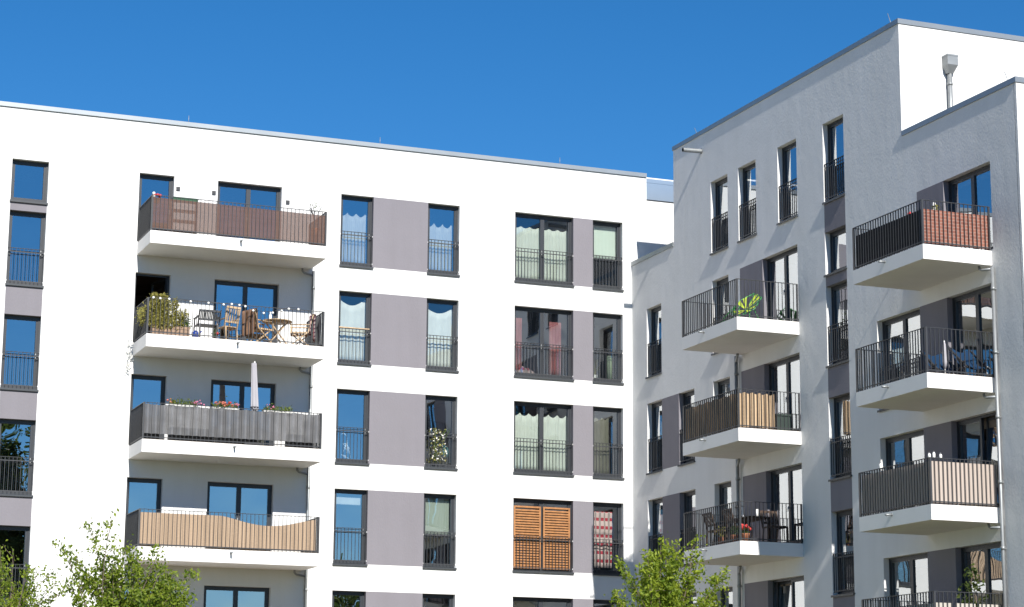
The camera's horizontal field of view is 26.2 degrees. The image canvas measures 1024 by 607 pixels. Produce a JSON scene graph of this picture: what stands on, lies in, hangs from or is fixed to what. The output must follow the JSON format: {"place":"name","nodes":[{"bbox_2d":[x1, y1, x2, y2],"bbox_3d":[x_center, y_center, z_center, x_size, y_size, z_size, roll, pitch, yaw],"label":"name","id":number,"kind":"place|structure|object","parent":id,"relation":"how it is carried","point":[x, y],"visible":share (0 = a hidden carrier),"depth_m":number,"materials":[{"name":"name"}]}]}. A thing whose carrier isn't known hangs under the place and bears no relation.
{"place":"outdoors","nodes":[
{"label":"outdoors","id":0,"kind":"place"},
{"bbox_2d":[0,539,70,606],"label":"tree","id":1,"kind":"object","parent":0,"point":[15,601],"visible":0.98,"depth_m":44.35,"materials":[{"name":"green plant"}]},
{"bbox_2d":[52,508,200,606],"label":"tree","id":2,"kind":"object","parent":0,"point":[162,593],"visible":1,"depth_m":43.99,"materials":[{"name":"green plant"}]},
{"bbox_2d":[0,0,1023,179],"label":"sky","id":3,"kind":"structure","parent":0,"point":[606,84],"materials":[{"name":"blue"}]},
{"bbox_2d":[603,531,730,606],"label":"tree","id":4,"kind":"object","parent":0,"point":[656,587],"visible":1,"depth_m":50.73,"materials":[{"name":"green plant"}]},
{"label":"ground","id":5,"kind":"structure","parent":0,"visible":0},
{"bbox_2d":[0,101,673,606],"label":"apartment building","id":6,"kind":"structure","parent":5,"relation":"on","point":[88,263],"depth_m":63.87,"materials":[{"name":"white paint"}]},
{"bbox_2d":[0,526,29,603],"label":"window","id":7,"kind":"structure","parent":6,"relation":"in","point":[16,528],"depth_m":59.55,"materials":[{"name":"glass"}]},
{"bbox_2d":[0,419,34,496],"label":"window","id":8,"kind":"structure","parent":6,"relation":"in","point":[28,493],"depth_m":59.93,"materials":[{"name":"metal"}]},
{"bbox_2d":[0,315,39,391],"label":"window","id":9,"kind":"structure","parent":6,"relation":"in","point":[12,317],"depth_m":60.43,"materials":[{"name":"metal"}]},
{"bbox_2d":[5,211,45,287],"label":"window","id":10,"kind":"structure","parent":6,"relation":"in","point":[41,253],"depth_m":61.03,"materials":[{"name":"metal"}]},
{"bbox_2d":[10,160,47,204],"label":"window","id":11,"kind":"structure","parent":6,"relation":"in","point":[14,162],"depth_m":61.49,"materials":[{"name":"metal"}]},
{"bbox_2d":[124,478,161,546],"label":"window","id":12,"kind":"structure","parent":6,"relation":"in","point":[138,480],"depth_m":61.11,"materials":[{"name":"metal"}]},
{"bbox_2d":[128,375,165,444],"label":"window","id":13,"kind":"structure","parent":6,"relation":"in","point":[142,377],"depth_m":61.68,"materials":[{"name":"metal"}]},
{"bbox_2d":[133,273,169,341],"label":"window","id":14,"kind":"structure","parent":6,"relation":"in","point":[160,286],"depth_m":62.50,"materials":[{"name":"glass"}]},
{"bbox_2d":[137,174,172,240],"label":"window","id":15,"kind":"structure","parent":6,"relation":"in","point":[142,176],"depth_m":62.84,"materials":[{"name":"metal"}]},
{"bbox_2d":[150,324,189,335],"bbox_3d":[-9.431,0.776,60.618,1.040,0.270,0.320,5,-12,-21],"label":"planter box","id":16,"kind":"object","parent":6,"relation":"on","point":[185,330],"visible":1,"depth_m":60.51,"materials":[{"name":"brown wood"}]},
{"bbox_2d":[134,292,187,330],"bbox_3d":[-9.686,0.282,60.607,1.505,1.241,0.835,0,-12,2],"label":"flowering bush","id":17,"kind":"object","parent":16,"relation":"in","point":[162,317],"visible":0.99,"depth_m":60.56,"materials":[{"name":"green plant"}]},
{"bbox_2d":[193,309,220,338],"bbox_3d":[-8.493,0.633,61.228,0.644,0.812,0.642,5,-12,-21],"label":"garden chair","id":18,"kind":"object","parent":6,"relation":"on","point":[205,311],"visible":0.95,"depth_m":61.07,"materials":[{"name":"metal"}]},
{"bbox_2d":[139,512,315,551],"bbox_3d":[-7.714,6.229,59.924,4.903,0.890,0.037,5,-12,-21],"label":"privacy screen","id":19,"kind":"object","parent":6,"relation":"on","point":[228,534],"visible":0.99,"depth_m":59.81,"materials":[{"name":"fabric"}]},
{"bbox_2d":[215,305,240,339],"bbox_3d":[-7.948,0.612,61.532,0.464,0.982,0.642,9,-14,-35],"label":"garden chair","id":20,"kind":"object","parent":6,"relation":"on","point":[231,321],"visible":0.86,"depth_m":61.39,"materials":[{"name":"brown wood"}]},
{"bbox_2d":[144,403,319,442],"bbox_3d":[-7.659,3.303,60.501,4.953,0.815,0.088,5,-12,-21],"label":"privacy screen","id":21,"kind":"object","parent":6,"relation":"attached to","point":[308,435],"visible":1,"depth_m":60.47,"materials":[{"name":"fabric"}]},
{"bbox_2d":[203,586,268,606],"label":"window","id":22,"kind":"structure","parent":6,"relation":"in","point":[235,590],"depth_m":61.50,"materials":[{"name":"metal"}]},
{"bbox_2d":[152,197,324,244],"bbox_3d":[-7.634,-2.302,61.682,4.953,0.910,0.025,5,-12,-21],"label":"privacy screen","id":23,"kind":"object","parent":6,"relation":"on","point":[230,226],"visible":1,"depth_m":61.64,"materials":[{"name":"brown fabric"}]},
{"bbox_2d":[207,482,271,550],"bbox_3d":[-7.712,6.072,61.933,1.905,2.005,0.116,5,-12,-21],"label":"window","id":24,"kind":"structure","parent":6,"relation":"in","point":[238,486],"depth_m":62.08,"materials":[{"name":"metal"}]},
{"bbox_2d":[210,380,274,445],"bbox_3d":[-7.699,3.234,62.530,1.905,2.005,0.085,5,-12,-21],"label":"window","id":25,"kind":"structure","parent":6,"relation":"in","point":[242,385],"depth_m":62.66,"materials":[{"name":"metal"}]},
{"bbox_2d":[213,280,277,342],"bbox_3d":[-7.680,0.393,63.112,1.905,2.005,0.085,5,-12,-21],"label":"window","id":26,"kind":"structure","parent":6,"relation":"in","point":[245,286],"depth_m":63.26,"materials":[{"name":"metal"}]},
{"bbox_2d":[216,182,280,241],"bbox_3d":[-7.661,-2.448,63.695,1.905,2.005,0.085,5,-12,-21],"label":"window","id":27,"kind":"structure","parent":6,"relation":"in","point":[248,188],"depth_m":63.83,"materials":[{"name":"metal"}]},
{"bbox_2d":[242,361,261,444],"bbox_3d":[-7.162,2.759,60.931,0.500,2.341,0.251,5,-12,-21],"label":"parasol","id":28,"kind":"object","parent":6,"relation":"on","point":[254,395],"visible":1,"depth_m":60.93,"materials":[{"name":"white fabric"}]},
{"bbox_2d":[251,309,274,342],"bbox_3d":[-7.101,0.690,61.790,0.684,0.962,0.524,11,-15,-41],"label":"garden chair","id":29,"kind":"object","parent":6,"relation":"on","point":[258,328],"visible":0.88,"depth_m":61.68,"materials":[{"name":"brown wood"}]},
{"bbox_2d":[242,308,257,336],"bbox_3d":[-7.334,0.536,61.603,0.203,0.748,0.548,11,-15,-41],"label":"blanket","id":30,"kind":"object","parent":29,"relation":"on","point":[248,316],"visible":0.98,"depth_m":61.56,"materials":[{"name":"fabric"}]},
{"bbox_2d":[262,318,291,343],"bbox_3d":[-6.646,0.862,62.073,0.860,0.739,0.860,5,-12,-21],"label":"garden table","id":31,"kind":"object","parent":6,"relation":"on","point":[278,323],"visible":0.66,"depth_m":62.02,"materials":[{"name":"brown wood"}]},
{"bbox_2d":[290,314,313,344],"bbox_3d":[-5.969,0.810,62.338,0.684,0.962,0.524,1,-12,-4],"label":"garden chair","id":32,"kind":"object","parent":6,"relation":"on","point":[294,334],"visible":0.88,"depth_m":62.18,"materials":[{"name":"brown wood"}]},
{"bbox_2d":[306,315,321,345],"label":"privacy screen","id":33,"kind":"object","parent":6,"relation":"on","point":[317,332],"visible":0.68,"depth_m":62.41,"materials":[{"name":"grey"}]},
{"bbox_2d":[336,497,359,504],"bbox_3d":[-4.753,5.686,63.329,0.810,0.220,0.005,5,-12,-21],"label":"roller blind","id":34,"kind":"object","parent":6,"relation":"attached to","point":[347,501],"visible":1,"depth_m":63.34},
{"bbox_2d":[332,591,363,606],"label":"window","id":35,"kind":"structure","parent":6,"relation":"in","point":[355,593],"depth_m":62.73,"materials":[{"name":"metal"}]},
{"bbox_2d":[332,489,367,565],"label":"window","id":36,"kind":"structure","parent":6,"relation":"in","point":[361,562],"depth_m":63.02,"materials":[{"name":"metal"}]},
{"bbox_2d":[340,300,364,360],"bbox_3d":[-4.717,0.782,64.368,0.861,1.915,0.032,5,-12,-21],"label":"curtain","id":37,"kind":"object","parent":6,"relation":"hanging from","point":[352,316],"visible":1,"depth_m":64.39,"materials":[{"name":"fabric"}]},
{"bbox_2d":[335,389,369,464],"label":"window","id":38,"kind":"structure","parent":6,"relation":"in","point":[365,428],"depth_m":63.60,"materials":[{"name":"metal"}]},
{"bbox_2d":[342,213,365,262],"bbox_3d":[-4.718,-1.895,64.909,0.823,1.578,0.044,5,-12,-21],"label":"curtain","id":39,"kind":"object","parent":6,"relation":"hanging from","point":[355,223],"visible":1,"depth_m":64.94,"materials":[{"name":"fabric"}]},
{"bbox_2d":[337,291,371,365],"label":"window","id":40,"kind":"structure","parent":6,"relation":"in","point":[366,362],"depth_m":64.19,"materials":[{"name":"metal"}]},
{"bbox_2d":[339,195,373,268],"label":"window","id":41,"kind":"structure","parent":6,"relation":"in","point":[368,263],"depth_m":64.79,"materials":[{"name":"metal"}]},
{"bbox_2d":[425,498,448,534],"bbox_3d":[-2.226,6.220,64.269,0.810,1.055,0.005,5,-12,-21],"label":"roller blind","id":42,"kind":"object","parent":6,"relation":"attached to","point":[436,515],"visible":1,"depth_m":64.29,"materials":[{"name":"fabric"}]},
{"bbox_2d":[422,594,452,606],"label":"window","id":43,"kind":"structure","parent":6,"relation":"in","point":[450,597],"depth_m":63.72,"materials":[{"name":"metal"}]},
{"bbox_2d":[429,427,449,462],"bbox_3d":[-2.128,4.150,64.393,0.676,1.026,0.144,5,-12,-21],"label":"climbing plant","id":44,"kind":"object","parent":6,"relation":"attached to","point":[434,450],"visible":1,"depth_m":64.39,"materials":[{"name":"green plant"}]},
{"bbox_2d":[422,494,456,569],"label":"window","id":45,"kind":"structure","parent":6,"relation":"in","point":[450,566],"depth_m":64.00,"materials":[{"name":"metal"}]},
{"bbox_2d":[428,309,451,366],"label":"curtain","id":46,"kind":"object","parent":6,"relation":"hanging from","point":[439,324],"visible":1,"depth_m":65.37,"materials":[{"name":"fabric"}]},
{"bbox_2d":[429,224,451,270],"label":"curtain","id":47,"kind":"object","parent":6,"relation":"hanging from","point":[441,232],"visible":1,"depth_m":65.91,"materials":[{"name":"fabric"}]},
{"bbox_2d":[424,395,457,469],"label":"window","id":48,"kind":"structure","parent":6,"relation":"in","point":[453,399],"depth_m":64.60,"materials":[{"name":"metal"}]},
{"bbox_2d":[425,299,458,372],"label":"window","id":49,"kind":"structure","parent":6,"relation":"in","point":[454,303],"depth_m":65.17,"materials":[{"name":"metal"}]},
{"bbox_2d":[427,204,459,276],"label":"window","id":50,"kind":"structure","parent":6,"relation":"in","point":[455,244],"depth_m":65.77,"materials":[{"name":"metal"}]},
{"bbox_2d":[516,318,521,370],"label":"curtain","id":51,"kind":"object","parent":6,"relation":"hanging from","point":[518,330],"visible":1,"depth_m":66.25,"materials":[{"name":"fabric"}]},
{"bbox_2d":[515,413,537,469],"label":"curtain","id":52,"kind":"object","parent":6,"relation":"hanging from","point":[526,426],"visible":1,"depth_m":65.79,"materials":[{"name":"fabric"}]},
{"bbox_2d":[513,505,540,568],"bbox_3d":[0.447,6.906,65.001,0.865,1.840,0.030,5,-12,-21],"label":"wooden shutter","id":53,"kind":"object","parent":6,"relation":"attached to","point":[523,526],"visible":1,"depth_m":65.00,"materials":[{"name":"orange wood"}]},
{"bbox_2d":[516,227,538,278],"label":"curtain","id":54,"kind":"object","parent":6,"relation":"hanging from","point":[528,238],"visible":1,"depth_m":66.95,"materials":[{"name":"fabric"}]},
{"bbox_2d":[513,597,570,606],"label":"window","id":55,"kind":"structure","parent":6,"relation":"in","point":[540,601],"depth_m":64.85,"materials":[{"name":"metal"}]},
{"bbox_2d":[512,498,573,573],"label":"window","id":56,"kind":"structure","parent":6,"relation":"in","point":[540,503],"depth_m":65.15,"materials":[{"name":"metal"}]},
{"bbox_2d":[513,402,573,476],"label":"window","id":57,"kind":"structure","parent":6,"relation":"in","point":[540,471],"depth_m":65.77,"materials":[{"name":"metal"}]},
{"bbox_2d":[514,213,574,286],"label":"window","id":58,"kind":"structure","parent":6,"relation":"in","point":[541,280],"depth_m":66.96,"materials":[{"name":"metal"}]},
{"bbox_2d":[514,306,574,380],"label":"window","id":59,"kind":"structure","parent":6,"relation":"in","point":[541,375],"depth_m":66.36,"materials":[{"name":"metal"}]},
{"bbox_2d":[543,415,566,470],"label":"curtain","id":60,"kind":"object","parent":6,"relation":"hanging from","point":[555,428],"visible":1,"depth_m":66.12,"materials":[{"name":"fabric"}]},
{"bbox_2d":[549,322,560,374],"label":"curtain","id":61,"kind":"object","parent":6,"relation":"hanging from","point":[554,334],"visible":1,"depth_m":66.67,"materials":[{"name":"fabric"}]},
{"bbox_2d":[544,229,566,281],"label":"curtain","id":62,"kind":"object","parent":6,"relation":"hanging from","point":[556,240],"visible":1,"depth_m":67.29,"materials":[{"name":"fabric"}]},
{"bbox_2d":[543,507,569,569],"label":"wooden shutter","id":63,"kind":"object","parent":6,"relation":"attached to","point":[552,531],"visible":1,"depth_m":65.34,"materials":[{"name":"orange wood"}]},
{"bbox_2d":[594,417,608,473],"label":"curtain","id":64,"kind":"object","parent":6,"relation":"hanging from","point":[601,430],"visible":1,"depth_m":66.68,"materials":[{"name":"fabric"}]},
{"bbox_2d":[594,511,611,567],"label":"curtain","id":65,"kind":"object","parent":6,"relation":"hanging from","point":[602,525],"visible":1,"depth_m":66.07,"materials":[{"name":"red fabric"}]},
{"bbox_2d":[594,226,614,259],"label":"roller blind","id":66,"kind":"object","parent":6,"relation":"attached to","point":[604,241],"visible":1,"depth_m":67.99,"materials":[{"name":"fabric"}]},
{"bbox_2d":[592,221,623,291],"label":"window","id":67,"kind":"structure","parent":6,"relation":"in","point":[618,259],"depth_m":67.71,"materials":[{"name":"metal"}]},
{"bbox_2d":[592,313,623,384],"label":"window","id":68,"kind":"structure","parent":6,"relation":"in","point":[618,350],"depth_m":67.12,"materials":[{"name":"metal"}]},
{"bbox_2d":[592,407,624,479],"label":"window","id":69,"kind":"structure","parent":6,"relation":"in","point":[595,475],"depth_m":66.55,"materials":[{"name":"metal"}]},
{"bbox_2d":[593,502,623,575],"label":"window","id":70,"kind":"structure","parent":6,"relation":"in","point":[619,543],"depth_m":65.95,"materials":[{"name":"metal"}]},
{"bbox_2d":[631,13,1023,606],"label":"apartment building","id":71,"kind":"structure","parent":5,"relation":"on","point":[787,193],"depth_m":55.42,"materials":[{"name":"white paint"}]},
{"bbox_2d":[645,306,661,378],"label":"window","id":72,"kind":"structure","parent":71,"relation":"in","point":[656,352],"depth_m":66.15,"materials":[{"name":"metal"}]},
{"bbox_2d":[646,401,662,474],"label":"window","id":73,"kind":"structure","parent":71,"relation":"in","point":[656,438],"depth_m":65.52,"materials":[{"name":"glass"}]},
{"bbox_2d":[649,498,662,569],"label":"window","id":74,"kind":"structure","parent":71,"relation":"in","point":[657,504],"depth_m":65.04,"materials":[{"name":"metal"}]},
{"bbox_2d":[677,390,694,466],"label":"window","id":75,"kind":"structure","parent":71,"relation":"in","point":[688,398],"depth_m":63.64,"materials":[{"name":"glass"}]},
{"bbox_2d":[678,490,695,566],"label":"window","id":76,"kind":"structure","parent":71,"relation":"in","point":[689,497],"depth_m":63.12,"materials":[{"name":"metal"}]},
{"bbox_2d":[686,394,737,441],"bbox_3d":[5.262,3.003,58.006,0.044,0.900,3.090,5,-12,-21],"label":"privacy screen","id":77,"kind":"object","parent":71,"relation":"on","point":[713,417],"visible":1,"depth_m":57.89,"materials":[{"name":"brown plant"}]},
{"bbox_2d":[709,177,728,255],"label":"window","id":78,"kind":"structure","parent":71,"relation":"in","point":[721,188],"depth_m":62.72,"materials":[{"name":"glass"}]},
{"bbox_2d":[711,277,728,355],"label":"window","id":79,"kind":"structure","parent":71,"relation":"in","point":[724,280],"depth_m":62.29,"materials":[{"name":"glass"}]},
{"bbox_2d":[715,378,729,433],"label":"window","id":80,"kind":"structure","parent":71,"relation":"in","point":[723,386],"depth_m":61.77,"materials":[{"name":"glass"}]},
{"bbox_2d":[716,482,730,542],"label":"window","id":81,"kind":"structure","parent":71,"relation":"in","point":[724,489],"depth_m":61.19,"materials":[{"name":"metal"}]},
{"bbox_2d":[721,587,732,606],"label":"window","id":82,"kind":"structure","parent":71,"relation":"in","point":[729,601],"depth_m":60.55,"materials":[{"name":"metal"}]},
{"bbox_2d":[722,516,771,541],"bbox_3d":[6.146,6.000,57.600,0.720,0.715,1.500,5,-12,-21],"label":"garden table","id":83,"kind":"object","parent":71,"relation":"on","point":[748,521],"visible":0.39,"depth_m":57.07,"materials":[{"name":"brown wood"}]},
{"bbox_2d":[737,162,756,242],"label":"window","id":84,"kind":"structure","parent":71,"relation":"in","point":[749,172],"depth_m":61.17,"materials":[{"name":"glass"}]},
{"bbox_2d":[734,293,761,317],"bbox_3d":[6.221,0.108,58.163,0.716,0.898,0.696,-9,-15,39],"label":"plant","id":85,"kind":"object","parent":71,"relation":"on","point":[742,306],"visible":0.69,"depth_m":58.16,"materials":[{"name":"green plant"}]},
{"bbox_2d":[740,392,774,428],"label":"privacy screen","id":86,"kind":"object","parent":71,"relation":"on","point":[754,411],"visible":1,"depth_m":56.75,"materials":[{"name":"brown plant"}]},
{"bbox_2d":[760,510,788,542],"bbox_3d":[6.774,5.772,56.867,0.500,0.882,0.642,5,-12,-21],"label":"garden chair","id":87,"kind":"object","parent":71,"relation":"on","point":[776,519],"visible":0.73,"depth_m":57.07,"materials":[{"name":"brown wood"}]},
{"bbox_2d":[768,414,790,430],"bbox_3d":[6.971,3.143,57.415,0.440,0.450,0.520,5,-12,-21],"label":"storage box","id":88,"kind":"object","parent":71,"relation":"on","point":[777,423],"visible":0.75,"depth_m":57.19,"materials":[{"name":"green plastic"}]},
{"bbox_2d":[767,247,798,321],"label":"window","id":89,"kind":"structure","parent":71,"relation":"in","point":[783,267],"depth_m":59.02,"materials":[{"name":"glass"}]},
{"bbox_2d":[769,354,800,430],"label":"window","id":90,"kind":"structure","parent":71,"relation":"in","point":[784,375],"depth_m":58.34,"materials":[{"name":"glass"}]},
{"bbox_2d":[776,142,797,225],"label":"window","id":91,"kind":"structure","parent":71,"relation":"in","point":[789,165],"depth_m":59.08,"materials":[{"name":"glass"}]},
{"bbox_2d":[771,464,802,542],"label":"window","id":92,"kind":"structure","parent":71,"relation":"in","point":[786,483],"depth_m":57.81,"materials":[{"name":"glass"}]},
{"bbox_2d":[773,576,804,606],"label":"window","id":93,"kind":"structure","parent":71,"relation":"in","point":[793,596],"depth_m":57.47,"materials":[{"name":"glass"}]},
{"bbox_2d":[822,117,844,204],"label":"window","id":94,"kind":"structure","parent":71,"relation":"in","point":[835,163],"depth_m":56.83,"materials":[{"name":"glass"}]},
{"bbox_2d":[824,227,846,276],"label":"window","id":95,"kind":"structure","parent":71,"relation":"in","point":[838,260],"depth_m":56.40,"materials":[{"name":"glass"}]},
{"bbox_2d":[826,282,848,367],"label":"window","id":96,"kind":"structure","parent":71,"relation":"in","point":[840,343],"depth_m":55.96,"materials":[{"name":"metal"}]},
{"bbox_2d":[828,394,851,481],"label":"window","id":97,"kind":"structure","parent":71,"relation":"in","point":[842,425],"depth_m":55.37,"materials":[{"name":"glass"}]},
{"bbox_2d":[831,509,854,597],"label":"window","id":98,"kind":"structure","parent":71,"relation":"in","point":[845,547],"depth_m":54.80,"materials":[{"name":"glass"}]},
{"bbox_2d":[857,209,921,267],"bbox_3d":[8.627,-1.467,50.410,0.018,0.780,2.888,5,-12,-21],"label":"privacy screen","id":99,"kind":"object","parent":71,"relation":"on","point":[889,238],"visible":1,"depth_m":50.36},
{"bbox_2d":[863,461,929,514],"bbox_3d":[8.589,4.151,49.259,0.018,0.910,2.888,5,-12,-21],"label":"privacy screen","id":100,"kind":"object","parent":71,"relation":"on","point":[896,487],"visible":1,"depth_m":49.20,"materials":[{"name":"fabric"}]},
{"bbox_2d":[877,309,920,412],"bbox_3d":[9.392,1.376,52.886,0.287,2.265,1.990,5,-12,-21],"label":"window","id":101,"kind":"structure","parent":71,"relation":"in","point":[908,322],"depth_m":53.14,"materials":[{"name":"glass"}]},
{"bbox_2d":[885,430,924,511],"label":"window","id":102,"kind":"structure","parent":71,"relation":"in","point":[908,447],"depth_m":52.65,"materials":[{"name":"glass"}]},
{"bbox_2d":[889,553,928,606],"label":"window","id":103,"kind":"structure","parent":71,"relation":"in","point":[907,574],"depth_m":52.03,"materials":[{"name":"glass"}]},
{"bbox_2d":[922,352,959,373],"bbox_3d":[9.698,1.415,49.844,0.575,0.788,0.751,5,-12,-21],"label":"deck chair","id":104,"kind":"object","parent":71,"relation":"on","point":[937,363],"visible":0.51,"depth_m":49.94,"materials":[{"name":"blue fabric"}]},
{"bbox_2d":[923,209,988,249],"bbox_3d":[9.963,-1.668,49.387,1.713,0.780,0.017,5,-12,-21],"label":"privacy screen","id":105,"kind":"object","parent":71,"relation":"on","point":[954,228],"visible":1,"depth_m":49.38,"materials":[{"name":"fabric"}]},
{"bbox_2d":[932,461,996,505],"bbox_3d":[9.912,3.949,48.230,1.683,0.910,0.015,5,-12,-21],"label":"privacy screen","id":106,"kind":"object","parent":71,"relation":"on","point":[962,482],"visible":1,"depth_m":48.22,"materials":[{"name":"fabric"}]},
{"bbox_2d":[948,347,988,376],"bbox_3d":[10.255,1.334,49.428,0.575,0.788,0.751,5,-12,-21],"label":"deck chair","id":107,"kind":"object","parent":71,"relation":"on","point":[967,360],"visible":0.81,"depth_m":49.51,"materials":[{"name":"blue fabric"}]},
{"bbox_2d":[948,164,992,249],"bbox_3d":[10.659,-2.039,50.668,0.085,2.050,1.945,5,-12,-21],"label":"window","id":108,"kind":"structure","parent":71,"relation":"in","point":[974,187],"depth_m":50.75,"materials":[{"name":"glass"}]},
{"bbox_2d":[952,285,992,376],"bbox_3d":[10.625,0.752,50.090,0.116,2.150,1.945,5,-12,-21],"label":"window","id":109,"kind":"structure","parent":71,"relation":"in","point":[972,311],"depth_m":50.28,"materials":[{"name":"glass"}]},
{"bbox_2d":[957,563,988,606],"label":"shrub","id":110,"kind":"object","parent":71,"relation":"on","point":[974,570],"visible":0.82,"depth_m":48.41,"materials":[{"name":"green plant"}]},
{"bbox_2d":[957,412,997,506],"bbox_3d":[10.673,3.599,49.534,0.260,2.150,1.945,5,-12,-21],"label":"window","id":111,"kind":"structure","parent":71,"relation":"in","point":[970,432],"depth_m":49.83,"materials":[{"name":"glass"}]},
{"bbox_2d":[961,542,1002,606],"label":"window","id":112,"kind":"structure","parent":71,"relation":"in","point":[986,557],"depth_m":49.06,"materials":[{"name":"glass"}]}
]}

